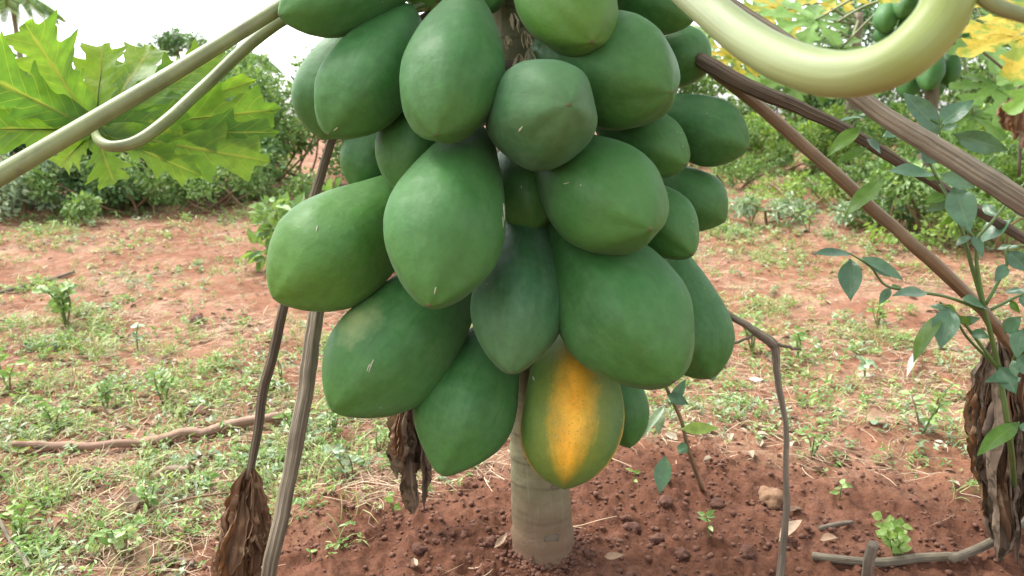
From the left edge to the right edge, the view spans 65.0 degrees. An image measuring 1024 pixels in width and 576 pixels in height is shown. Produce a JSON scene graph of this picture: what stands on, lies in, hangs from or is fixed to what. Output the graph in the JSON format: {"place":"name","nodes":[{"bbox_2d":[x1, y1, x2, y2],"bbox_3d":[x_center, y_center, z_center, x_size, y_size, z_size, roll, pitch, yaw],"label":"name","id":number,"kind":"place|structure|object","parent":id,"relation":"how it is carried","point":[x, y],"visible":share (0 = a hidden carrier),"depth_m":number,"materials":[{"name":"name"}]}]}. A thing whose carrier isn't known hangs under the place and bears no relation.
{"place":"outdoors","nodes":[
{"label":"outdoors","id":0,"kind":"place"},
{"bbox_2d":[0,0,1010,115],"label":"sky","id":1,"kind":"structure","parent":0,"point":[98,22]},
{"bbox_2d":[0,113,1023,575],"bbox_3d":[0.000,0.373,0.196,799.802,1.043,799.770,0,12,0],"label":"ground","id":2,"kind":"structure","parent":0,"point":[860,499],"depth_m":2.20,"materials":[{"name":"red soil"}]},
{"bbox_2d":[0,347,26,392],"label":"weed","id":3,"kind":"object","parent":2,"relation":"on","point":[6,372],"visible":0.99,"depth_m":2.67,"materials":[{"name":"green plant"}]},
{"bbox_2d":[0,518,30,570],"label":"dead stem","id":4,"kind":"object","parent":2,"relation":"on","point":[10,540],"visible":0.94,"depth_m":1.69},
{"bbox_2d":[0,498,33,535],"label":"weed","id":5,"kind":"object","parent":2,"relation":"on","point":[14,511],"visible":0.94,"depth_m":1.77,"materials":[{"name":"green plant"}]},
{"bbox_2d":[0,0,68,57],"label":"distant tree","id":6,"kind":"object","parent":2,"relation":"on","point":[42,8],"visible":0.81,"depth_m":30.14,"materials":[{"name":"green plant"}]},
{"bbox_2d":[0,270,74,293],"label":"dry stick","id":7,"kind":"object","parent":2,"relation":"on","point":[20,287],"visible":0.72,"depth_m":4.17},
{"bbox_2d":[0,148,88,222],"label":"bush","id":8,"kind":"object","parent":2,"relation":"on","point":[10,192],"visible":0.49,"depth_m":6.07,"materials":[{"name":"green plant"}]},
{"bbox_2d":[33,394,70,429],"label":"weed","id":9,"kind":"object","parent":2,"relation":"on","point":[42,406],"visible":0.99,"depth_m":2.37,"materials":[{"name":"green plant"}]},
{"bbox_2d":[30,281,77,326],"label":"weed","id":10,"kind":"object","parent":2,"relation":"on","point":[60,301],"visible":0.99,"depth_m":3.36,"materials":[{"name":"green plant"}]},
{"bbox_2d":[0,52,143,214],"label":"bush","id":11,"kind":"object","parent":2,"relation":"on","point":[71,183],"visible":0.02,"depth_m":6.39,"materials":[{"name":"green plant"}]},
{"bbox_2d":[91,377,115,409],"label":"weed","id":12,"kind":"object","parent":2,"relation":"on","point":[105,393],"visible":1,"depth_m":2.51,"materials":[{"name":"green plant"}]},
{"bbox_2d":[92,516,144,561],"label":"weed","id":13,"kind":"object","parent":2,"relation":"on","point":[120,537],"visible":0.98,"depth_m":1.67,"materials":[{"name":"green plant"}]},
{"bbox_2d":[20,152,220,223],"bbox_3d":[-3.133,-0.836,6.411,1.382,0.574,1.280,-10,16,-40],"label":"bush","id":14,"kind":"object","parent":2,"relation":"on","point":[41,182],"visible":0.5,"depth_m":6.07,"materials":[{"name":"green plant"}]},
{"bbox_2d":[126,492,139,512],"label":"fallen leaf","id":15,"kind":"object","parent":2,"relation":"on","point":[132,498],"visible":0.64,"depth_m":1.87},
{"bbox_2d":[129,481,161,512],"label":"weed","id":16,"kind":"object","parent":2,"relation":"on","point":[142,492],"visible":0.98,"depth_m":1.87,"materials":[{"name":"green plant"}]},
{"bbox_2d":[12,412,282,450],"bbox_3d":[-1.013,0.418,2.276,0.712,0.044,0.096,-4,13,-20],"label":"fallen branch","id":17,"kind":"object","parent":2,"relation":"on","point":[247,421],"visible":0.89,"depth_m":2.24,"materials":[{"name":"wood"}]},
{"bbox_2d":[145,370,178,403],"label":"weed","id":18,"kind":"object","parent":2,"relation":"on","point":[161,382],"visible":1,"depth_m":2.58,"materials":[{"name":"green plant"}]},
{"bbox_2d":[52,74,288,208],"bbox_3d":[-3.044,-1.348,6.916,1.831,1.252,1.648,-9,15,-36],"label":"bush","id":19,"kind":"object","parent":2,"relation":"on","point":[130,181],"visible":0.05,"depth_m":6.36,"materials":[{"name":"green plant"}]},
{"bbox_2d":[149,465,191,481],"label":"rotten branch","id":20,"kind":"object","parent":2,"relation":"on","point":[171,468],"visible":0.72,"depth_m":2.06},
{"bbox_2d":[147,556,195,566],"bbox_3d":[-0.706,0.564,1.672,0.094,0.029,0.039,-2,12,-11],"label":"thin stick","id":21,"kind":"object","parent":2,"relation":"on","point":[156,560],"visible":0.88,"depth_m":1.67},
{"bbox_2d":[136,27,237,58],"bbox_3d":[-13.772,-8.926,34.254,4.095,4.272,2.314,5,13,20],"label":"distant tree","id":22,"kind":"object","parent":2,"relation":"on","point":[166,41],"visible":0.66,"depth_m":33.70,"materials":[{"name":"green plant"}]},
{"bbox_2d":[186,404,211,418],"bbox_3d":[-0.970,0.390,2.492,0.080,0.050,0.081,0,12,0],"label":"soil clod","id":23,"kind":"object","parent":2,"relation":"on","point":[200,411],"visible":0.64,"depth_m":2.47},
{"bbox_2d":[114,146,315,213],"bbox_3d":[-2.373,-0.882,6.488,1.377,0.657,1.070,4,13,18],"label":"bush","id":24,"kind":"object","parent":2,"relation":"on","point":[250,187],"visible":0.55,"depth_m":6.31,"materials":[{"name":"green plant"}]},
{"bbox_2d":[140,46,317,188],"bbox_3d":[-2.717,-1.542,7.369,1.690,1.383,1.603,0,12,0],"label":"bush","id":25,"kind":"object","parent":2,"relation":"on","point":[290,137],"visible":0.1,"depth_m":7.29,"materials":[{"name":"green plant"}]},
{"bbox_2d":[239,191,304,271],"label":"leafy weed","id":26,"kind":"object","parent":2,"relation":"on","point":[281,206],"visible":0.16,"depth_m":4.19,"materials":[{"name":"green plant"}]},
{"bbox_2d":[223,44,343,184],"bbox_3d":[-2.178,-1.637,8.010,2.190,1.497,1.837,0,12,0],"label":"bush","id":27,"kind":"object","parent":2,"relation":"on","point":[305,136],"visible":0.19,"depth_m":7.65,"materials":[{"name":"green plant"}]},
{"bbox_2d":[271,400,318,427],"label":"weed","id":28,"kind":"object","parent":2,"relation":"on","point":[286,414],"visible":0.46,"depth_m":2.28,"materials":[{"name":"green plant"}]},
{"bbox_2d":[320,406,340,434],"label":"weed","id":29,"kind":"object","parent":2,"relation":"on","point":[333,415],"visible":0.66,"depth_m":2.31,"materials":[{"name":"green plant"}]},
{"bbox_2d":[321,443,363,479],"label":"weed","id":30,"kind":"object","parent":2,"relation":"on","point":[338,448],"visible":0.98,"depth_m":2.00,"materials":[{"name":"green plant"}]},
{"bbox_2d":[370,425,389,453],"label":"weed","id":31,"kind":"object","parent":2,"relation":"on","point":[376,429],"visible":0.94,"depth_m":2.19,"materials":[{"name":"green plant"}]},
{"bbox_2d":[0,0,1023,575],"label":"papaya tree","id":32,"kind":"object","parent":2,"relation":"on","point":[136,104],"visible":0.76,"depth_m":1.32,"materials":[{"name":"green plant"}]},
{"bbox_2d":[266,175,394,311],"bbox_3d":[-0.218,-0.141,1.421,0.521,0.196,0.198,-43,11,-27],"label":"papaya","id":33,"kind":"object","parent":32,"relation":"attached to","point":[327,251],"visible":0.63,"depth_m":1.29,"materials":[{"name":"food"}]},
{"bbox_2d":[278,0,407,37],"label":"papaya","id":34,"kind":"object","parent":32,"relation":"attached to","point":[330,18],"visible":0.9,"depth_m":1.25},
{"bbox_2d":[340,132,381,183],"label":"papaya","id":35,"kind":"object","parent":32,"relation":"attached to","point":[358,161],"visible":0.25,"depth_m":1.42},
{"bbox_2d":[291,3,438,139],"bbox_3d":[-0.202,-0.406,1.489,0.406,0.259,0.142,-1,12,-6],"label":"papaya","id":36,"kind":"object","parent":32,"relation":"attached to","point":[302,93],"visible":0.3,"depth_m":1.44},
{"bbox_2d":[314,0,441,139],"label":"papaya","id":37,"kind":"object","parent":32,"relation":"attached to","point":[356,89],"visible":0.77,"depth_m":1.24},
{"bbox_2d":[322,274,471,418],"bbox_3d":[-0.144,0.033,1.424,0.503,0.203,0.196,-51,4,-28],"label":"papaya","id":38,"kind":"object","parent":32,"relation":"attached to","point":[393,347],"visible":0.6,"depth_m":1.30,"materials":[{"name":"food"}]},
{"bbox_2d":[375,111,435,188],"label":"papaya","id":39,"kind":"object","parent":32,"relation":"attached to","point":[401,146],"visible":0.22,"depth_m":1.31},
{"bbox_2d":[407,0,436,10],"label":"papaya","id":40,"kind":"object","parent":32,"relation":"attached to","point":[431,4],"visible":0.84,"depth_m":1.38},
{"bbox_2d":[383,122,505,308],"bbox_3d":[-0.083,-0.184,1.267,0.182,0.175,0.516,15,53,-5],"label":"papaya","id":41,"kind":"object","parent":32,"relation":"attached to","point":[444,224],"visible":0.88,"depth_m":1.13,"materials":[{"name":"food"}]},
{"bbox_2d":[399,0,504,143],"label":"papaya","id":42,"kind":"object","parent":32,"relation":"attached to","point":[452,69],"visible":0.98,"depth_m":1.14,"materials":[{"name":"food"}]},
{"bbox_2d":[413,327,518,475],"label":"papaya","id":43,"kind":"object","parent":32,"relation":"attached to","point":[464,412],"visible":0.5,"depth_m":1.33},
{"bbox_2d":[484,0,505,13],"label":"papaya","id":44,"kind":"object","parent":32,"relation":"attached to","point":[494,6],"visible":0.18,"depth_m":1.30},
{"bbox_2d":[470,222,559,373],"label":"papaya","id":45,"kind":"object","parent":32,"relation":"attached to","point":[515,309],"visible":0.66,"depth_m":1.24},
{"bbox_2d":[498,151,549,227],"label":"papaya","id":46,"kind":"object","parent":32,"relation":"attached to","point":[524,206],"visible":0.37,"depth_m":1.32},
{"bbox_2d":[485,59,597,171],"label":"papaya","id":47,"kind":"object","parent":32,"relation":"attached to","point":[542,116],"visible":0.91,"depth_m":1.11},
{"bbox_2d":[514,0,618,56],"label":"papaya","id":48,"kind":"object","parent":32,"relation":"attached to","point":[572,28],"visible":0.98,"depth_m":1.16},
{"bbox_2d":[520,333,624,489],"bbox_3d":[0.108,0.160,1.436,0.186,0.395,0.174,3,-24,4],"label":"papaya","id":49,"kind":"object","parent":32,"relation":"attached to","point":[572,423],"visible":0.67,"depth_m":1.34,"materials":[{"name":"food"}]},
{"bbox_2d":[534,134,668,255],"bbox_3d":[0.103,-0.189,1.311,0.167,0.176,0.445,32,12,-39],"label":"papaya","id":50,"kind":"object","parent":32,"relation":"attached to","point":[598,194],"visible":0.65,"depth_m":1.16,"materials":[{"name":"food"}]},
{"bbox_2d":[529,10,679,129],"bbox_3d":[0.117,-0.372,1.319,0.178,0.180,0.377,1,23,-44],"label":"papaya","id":51,"kind":"object","parent":32,"relation":"attached to","point":[629,68],"visible":0.6,"depth_m":1.20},
{"bbox_2d":[547,222,694,389],"bbox_3d":[0.134,-0.030,1.345,0.210,0.218,0.496,-36,53,5],"label":"papaya","id":52,"kind":"object","parent":32,"relation":"attached to","point":[627,320],"visible":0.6,"depth_m":1.20,"materials":[{"name":"food"}]},
{"bbox_2d":[619,384,649,447],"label":"papaya","id":53,"kind":"object","parent":32,"relation":"attached to","point":[636,411],"visible":0.34,"depth_m":1.52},
{"bbox_2d":[595,114,689,177],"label":"papaya","id":54,"kind":"object","parent":32,"relation":"attached to","point":[662,144],"visible":0.44,"depth_m":1.32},
{"bbox_2d":[617,0,692,34],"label":"papaya","id":55,"kind":"object","parent":32,"relation":"attached to","point":[666,17],"visible":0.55,"depth_m":1.32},
{"bbox_2d":[647,186,698,259],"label":"papaya","id":56,"kind":"object","parent":32,"relation":"attached to","point":[676,236],"visible":0.45,"depth_m":1.32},
{"bbox_2d":[664,25,711,87],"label":"papaya","id":57,"kind":"object","parent":32,"relation":"attached to","point":[689,43],"visible":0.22,"depth_m":1.41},
{"bbox_2d":[662,166,727,231],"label":"papaya","id":58,"kind":"object","parent":32,"relation":"attached to","point":[704,193],"visible":0.55,"depth_m":1.42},
{"bbox_2d":[664,257,734,379],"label":"papaya","id":59,"kind":"object","parent":32,"relation":"attached to","point":[714,332],"visible":0.39,"depth_m":1.43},
{"bbox_2d":[667,94,749,166],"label":"papaya","id":60,"kind":"object","parent":32,"relation":"attached to","point":[715,130],"visible":0.6,"depth_m":1.38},
{"bbox_2d":[0,147,1023,575],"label":"dry straw","id":61,"kind":"object","parent":2,"relation":"on","point":[218,479],"visible":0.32,"depth_m":2.45,"materials":[{"name":"plant"}]},
{"bbox_2d":[0,141,1023,575],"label":"weed cover","id":62,"kind":"object","parent":2,"relation":"on","point":[252,381],"visible":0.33,"depth_m":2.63,"materials":[{"name":"green plant"}]},
{"bbox_2d":[0,152,1023,575],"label":"grass","id":63,"kind":"structure","parent":2,"relation":"on","point":[198,366],"depth_m":2.56,"materials":[{"name":"plant"}]},
{"bbox_2d":[0,147,1023,575],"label":"leaf cover","id":64,"kind":"object","parent":2,"relation":"on","point":[236,437],"visible":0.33,"depth_m":2.65,"materials":[{"name":"green plant"}]},
{"bbox_2d":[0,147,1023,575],"bbox_3d":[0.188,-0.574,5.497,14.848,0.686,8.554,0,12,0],"label":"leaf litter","id":65,"kind":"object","parent":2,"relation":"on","point":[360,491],"visible":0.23,"depth_m":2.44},
{"bbox_2d":[1,384,1023,575],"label":"soil crumbs","id":66,"kind":"object","parent":2,"relation":"on","point":[523,562],"visible":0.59,"depth_m":1.73,"materials":[{"name":"soil"}]},
{"bbox_2d":[644,375,717,493],"bbox_3d":[0.398,0.338,1.768,0.232,0.344,0.108,-10,15,-39],"label":"sapling","id":67,"kind":"object","parent":2,"relation":"on","point":[662,472],"visible":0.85,"depth_m":1.73,"materials":[{"name":"green plant"}]},
{"bbox_2d":[697,510,714,537],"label":"weed","id":68,"kind":"object","parent":2,"relation":"on","point":[709,513],"visible":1,"depth_m":1.65,"materials":[{"name":"green plant"}]},
{"bbox_2d":[676,49,744,116],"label":"bush","id":69,"kind":"object","parent":2,"relation":"on","point":[703,81],"visible":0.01,"depth_m":9.27,"materials":[{"name":"green plant"}]},
{"bbox_2d":[708,152,783,188],"bbox_3d":[1.865,-0.951,6.603,0.696,0.343,0.466,0,12,0],"label":"scrub patch","id":70,"kind":"object","parent":2,"relation":"on","point":[751,174],"visible":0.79,"depth_m":6.54,"materials":[{"name":"green plant"}]},
{"bbox_2d":[739,544,755,558],"bbox_3d":[0.471,0.529,1.609,0.031,0.026,0.035,0,12,0],"label":"soil clod","id":71,"kind":"object","parent":2,"relation":"on","point":[748,552],"visible":1,"depth_m":1.60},
{"bbox_2d":[732,311,764,350],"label":"weed","id":72,"kind":"object","parent":2,"relation":"on","point":[746,332],"visible":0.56,"depth_m":3.04,"materials":[{"name":"green plant"}]},
{"bbox_2d":[743,112,774,155],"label":"undergrowth","id":73,"kind":"object","parent":2,"relation":"on","point":[756,116],"visible":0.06,"depth_m":7.95,"materials":[{"name":"green plant"}]},
{"bbox_2d":[679,39,857,148],"bbox_3d":[3.018,-2.327,9.495,2.086,1.467,2.031,0,12,0],"label":"bush","id":74,"kind":"object","parent":2,"relation":"on","point":[747,109],"visible":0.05,"depth_m":9.24,"materials":[{"name":"green plant"}]},
{"bbox_2d":[758,485,782,509],"bbox_3d":[0.596,0.479,1.833,0.063,0.045,0.079,0,12,0],"label":"soil clod","id":75,"kind":"object","parent":2,"relation":"on","point":[771,498],"visible":0.88,"depth_m":1.82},
{"bbox_2d":[708,115,839,175],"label":"undergrowth","id":76,"kind":"object","parent":2,"relation":"on","point":[754,129],"visible":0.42,"depth_m":7.30,"materials":[{"name":"green plant"}]},
{"bbox_2d":[727,190,822,225],"bbox_3d":[1.744,-0.508,5.375,0.673,0.274,0.497,0,12,0],"label":"scrub patch","id":77,"kind":"object","parent":2,"relation":"on","point":[740,208],"visible":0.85,"depth_m":5.35,"materials":[{"name":"green plant"}]},
{"bbox_2d":[691,0,879,174],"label":"papaya tree","id":78,"kind":"object","parent":2,"relation":"on","point":[756,6],"visible":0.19,"depth_m":6.67,"materials":[{"name":"yellow plant"}]},
{"bbox_2d":[744,170,850,210],"bbox_3d":[2.074,-0.691,5.840,0.770,0.311,0.588,0,12,0],"label":"scrub patch","id":79,"kind":"object","parent":2,"relation":"on","point":[829,189],"visible":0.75,"depth_m":5.82,"materials":[{"name":"green plant"}]},
{"bbox_2d":[791,325,807,354],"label":"weed","id":80,"kind":"object","parent":2,"relation":"on","point":[796,338],"visible":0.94,"depth_m":2.94,"materials":[{"name":"green plant"}]},
{"bbox_2d":[798,432,830,458],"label":"weed","id":81,"kind":"object","parent":2,"relation":"on","point":[816,444],"visible":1,"depth_m":2.09,"materials":[{"name":"green plant"}]},
{"bbox_2d":[758,102,883,172],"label":"undergrowth","id":82,"kind":"object","parent":2,"relation":"on","point":[835,156],"visible":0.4,"depth_m":7.08,"materials":[{"name":"green plant"}]},
{"bbox_2d":[818,520,853,529],"bbox_3d":[0.694,0.509,1.728,0.092,0.018,0.019,-5,13,-21],"label":"thin stick","id":83,"kind":"object","parent":2,"relation":"on","point":[837,524],"visible":1,"depth_m":1.73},
{"bbox_2d":[797,163,909,204],"bbox_3d":[2.499,-0.754,5.899,0.785,0.376,0.530,0,12,0],"label":"scrub patch","id":84,"kind":"object","parent":2,"relation":"on","point":[809,185],"visible":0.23,"depth_m":5.87,"materials":[{"name":"green plant"}]},
{"bbox_2d":[801,100,920,172],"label":"undergrowth","id":85,"kind":"object","parent":2,"relation":"on","point":[898,106],"visible":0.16,"depth_m":7.01,"materials":[{"name":"green plant"}]},
{"bbox_2d":[778,0,948,139],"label":"bush","id":86,"kind":"object","parent":2,"relation":"on","point":[868,12],"visible":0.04,"depth_m":9.39,"materials":[{"name":"green plant"}]},
{"bbox_2d":[861,540,878,575],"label":"broken stub","id":87,"kind":"object","parent":2,"relation":"on","point":[870,552],"visible":1,"depth_m":1.48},
{"bbox_2d":[865,300,891,327],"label":"weed","id":88,"kind":"object","parent":2,"relation":"on","point":[879,311],"visible":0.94,"depth_m":3.36,"materials":[{"name":"green plant"}]},
{"bbox_2d":[827,193,931,229],"bbox_3d":[2.387,-0.477,5.246,0.728,0.362,0.454,0,12,0],"label":"scrub patch","id":89,"kind":"object","parent":2,"relation":"on","point":[849,217],"visible":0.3,"depth_m":5.16,"materials":[{"name":"green plant"}]},
{"bbox_2d":[812,552,967,566],"bbox_3d":[0.748,0.537,1.592,0.310,0.032,0.038,-1,12,-2],"label":"grey stick","id":90,"kind":"object","parent":2,"relation":"on","point":[899,560],"visible":0.88,"depth_m":1.59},
{"bbox_2d":[758,0,1023,211],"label":"papaya tree","id":91,"kind":"object","parent":2,"relation":"on","point":[813,20],"visible":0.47,"depth_m":5.41,"materials":[{"name":"green plant"}]},
{"bbox_2d":[872,3,897,32],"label":"papaya","id":92,"kind":"object","parent":91,"relation":"attached to","point":[885,20],"visible":0.78,"depth_m":5.34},
{"bbox_2d":[892,0,918,20],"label":"papaya","id":93,"kind":"object","parent":91,"relation":"attached to","point":[903,9],"visible":0.73,"depth_m":5.28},
{"bbox_2d":[896,78,920,98],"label":"papaya","id":94,"kind":"object","parent":91,"relation":"attached to","point":[911,87],"visible":0.15,"depth_m":5.37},
{"bbox_2d":[916,56,945,90],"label":"papaya","id":95,"kind":"object","parent":91,"relation":"attached to","point":[931,78],"visible":0.49,"depth_m":5.19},
{"bbox_2d":[940,52,961,85],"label":"papaya","id":96,"kind":"object","parent":91,"relation":"attached to","point":[953,68],"visible":0.46,"depth_m":5.37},
{"bbox_2d":[982,52,1021,176],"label":"bare twig","id":97,"kind":"object","parent":91,"relation":"attached to","point":[1020,135],"visible":0.34,"depth_m":4.65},
{"bbox_2d":[871,511,913,555],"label":"weed","id":98,"kind":"object","parent":2,"relation":"on","point":[896,539],"visible":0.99,"depth_m":1.60,"materials":[{"name":"green plant"}]},
{"bbox_2d":[851,128,976,180],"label":"undergrowth","id":99,"kind":"object","parent":2,"relation":"on","point":[867,156],"visible":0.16,"depth_m":6.33,"materials":[{"name":"green plant"}]},
{"bbox_2d":[812,92,1023,487],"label":"chili plant","id":100,"kind":"object","parent":2,"relation":"on","point":[960,206],"visible":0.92,"depth_m":1.25,"materials":[{"name":"green plant"}]},
{"bbox_2d":[840,154,1009,238],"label":"undergrowth","id":101,"kind":"object","parent":2,"relation":"on","point":[903,187],"visible":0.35,"depth_m":4.94,"materials":[{"name":"green plant"}]},
{"bbox_2d":[899,390,951,433],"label":"weed","id":102,"kind":"object","parent":2,"relation":"on","point":[930,407],"visible":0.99,"depth_m":2.21,"materials":[{"name":"green plant"}]},
{"bbox_2d":[873,7,1010,126],"bbox_3d":[5.614,-2.825,9.975,2.195,2.168,2.383,10,15,39],"label":"bush","id":103,"kind":"object","parent":2,"relation":"on","point":[948,99],"visible":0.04,"depth_m":9.40,"materials":[{"name":"green plant"}]},
{"bbox_2d":[863,199,1023,251],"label":"scrub patch","id":104,"kind":"object","parent":2,"relation":"on","point":[937,227],"visible":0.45,"depth_m":4.66,"materials":[{"name":"green plant"}]},
{"bbox_2d":[929,378,959,419],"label":"weed","id":105,"kind":"object","parent":2,"relation":"on","point":[938,397],"visible":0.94,"depth_m":2.37,"materials":[{"name":"green plant"}]},
{"bbox_2d":[894,121,1023,166],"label":"undergrowth","id":106,"kind":"object","parent":2,"relation":"on","point":[964,124],"visible":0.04,"depth_m":6.41,"materials":[{"name":"green plant"}]},
{"bbox_2d":[917,145,1023,216],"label":"undergrowth","id":107,"kind":"object","parent":2,"relation":"on","point":[1010,169],"visible":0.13,"depth_m":5.09,"materials":[{"name":"green plant"}]},
{"bbox_2d":[951,44,1011,130],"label":"bush","id":108,"kind":"object","parent":2,"relation":"on","point":[986,99],"visible":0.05,"depth_m":9.50,"materials":[{"name":"green plant"}]},
{"bbox_2d":[947,189,1023,252],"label":"scrub patch","id":109,"kind":"object","parent":2,"relation":"on","point":[1017,221],"visible":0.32,"depth_m":4.54,"materials":[{"name":"green plant"}]},
{"bbox_2d":[948,517,1023,562],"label":"grey stick","id":110,"kind":"object","parent":2,"relation":"on","point":[977,548],"visible":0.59,"depth_m":1.60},
{"bbox_2d":[956,0,1023,148],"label":"papaya tree","id":111,"kind":"object","parent":2,"relation":"on","point":[992,34],"visible":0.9,"depth_m":3.25,"materials":[{"name":"yellow plant"}]},
{"bbox_2d":[979,131,1023,166],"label":"undergrowth","id":112,"kind":"object","parent":2,"relation":"on","point":[1012,149],"visible":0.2,"depth_m":5.80,"materials":[{"name":"green plant"}]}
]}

